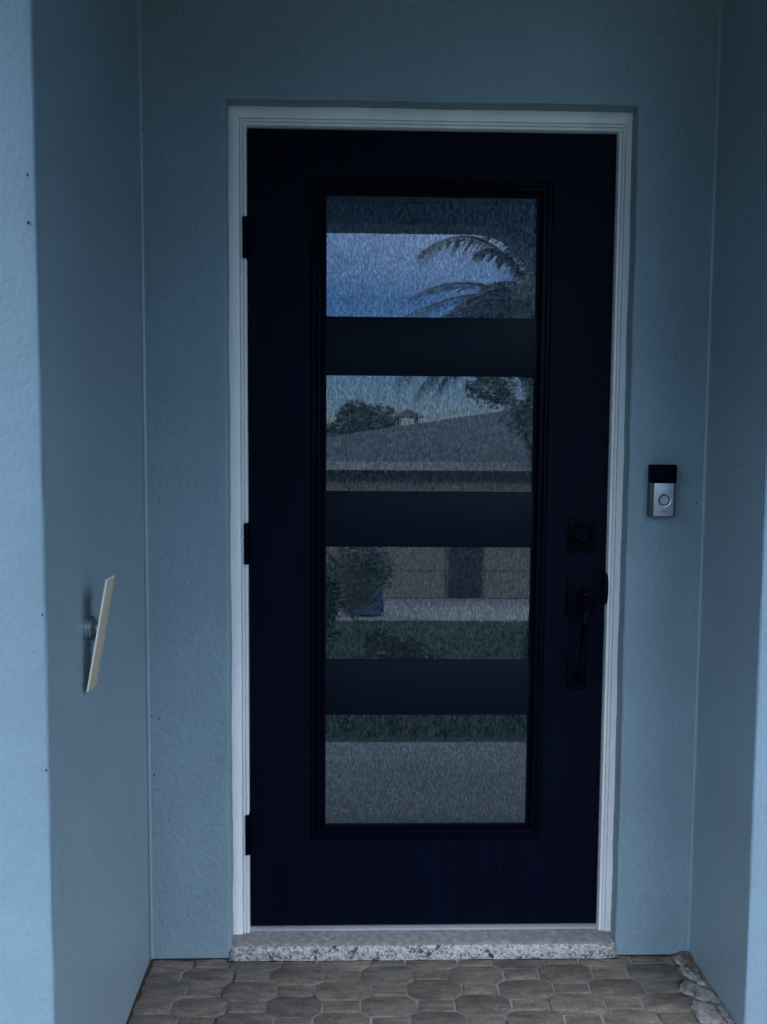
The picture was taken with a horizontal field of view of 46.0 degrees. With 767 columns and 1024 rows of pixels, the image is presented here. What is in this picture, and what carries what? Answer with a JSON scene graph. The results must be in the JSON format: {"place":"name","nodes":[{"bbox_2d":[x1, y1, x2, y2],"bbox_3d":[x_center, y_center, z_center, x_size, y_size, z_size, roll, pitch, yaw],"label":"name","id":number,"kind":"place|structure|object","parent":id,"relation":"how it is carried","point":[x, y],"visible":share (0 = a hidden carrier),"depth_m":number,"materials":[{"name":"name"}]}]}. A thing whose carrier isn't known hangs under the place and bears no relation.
{"place":"outdoors","nodes":[
{"label":"outdoors","id":0,"kind":"place"},
{"bbox_2d":[129,955,701,1023],"bbox_3d":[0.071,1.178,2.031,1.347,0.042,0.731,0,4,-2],"label":"paving","id":1,"kind":"structure","parent":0,"point":[389,981],"depth_m":2.17,"materials":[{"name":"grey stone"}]},
{"bbox_2d":[126,954,670,1023],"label":"damp seam","id":2,"kind":"object","parent":1,"relation":"on","point":[146,974],"visible":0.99,"depth_m":2.29,"materials":[{"name":"grey"}]},
{"bbox_2d":[228,929,615,961],"bbox_3d":[0.100,1.120,2.368,0.998,0.046,0.147,0,4,-2],"label":"door sill","id":3,"kind":"structure","parent":1,"relation":"on","point":[456,945],"depth_m":2.31,"materials":[{"name":"stone"}]},
{"bbox_2d":[671,951,735,1023],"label":"broken mortar","id":4,"kind":"object","parent":1,"relation":"on","point":[707,1006],"visible":1,"depth_m":2.16,"materials":[{"name":"grey concrete"}]},
{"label":"ground","id":5,"kind":"structure","parent":0,"visible":0},
{"bbox_2d":[0,0,766,1023],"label":"stucco house","id":6,"kind":"structure","parent":5,"relation":"on","point":[116,834],"depth_m":2.13,"materials":[{"name":"blue paint"}]},
{"bbox_2d":[82,575,114,691],"bbox_3d":[-0.545,0.231,1.729,0.053,0.215,0.062,0,4,-2],"label":"wall plaque","id":7,"kind":"object","parent":6,"relation":"attached to","point":[93,629],"depth_m":1.72,"materials":[{"name":"beige"}]},
{"bbox_2d":[228,106,632,934],"bbox_3d":[0.114,0.052,2.333,1.011,2.088,0.113,0,4,-2],"label":"door frame","id":8,"kind":"object","parent":6,"relation":"attached to","point":[242,120],"visible":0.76,"depth_m":2.26,"materials":[{"name":"white paint"}]},
{"bbox_2d":[242,129,615,925],"bbox_3d":[0.109,0.076,2.291,0.920,2.026,0.106,0,4,-2],"label":"front door","id":9,"kind":"structure","parent":8,"relation":"attached to","point":[430,353],"depth_m":2.30,"materials":[{"name":"black wood"}]},
{"bbox_2d":[647,464,676,516],"bbox_3d":[0.684,-0.052,2.222,0.064,0.128,0.030,0,4,-2],"label":"video doorbell","id":10,"kind":"object","parent":6,"relation":"attached to","point":[662,479],"visible":1,"depth_m":2.21,"materials":[{"name":"grey plastic"}]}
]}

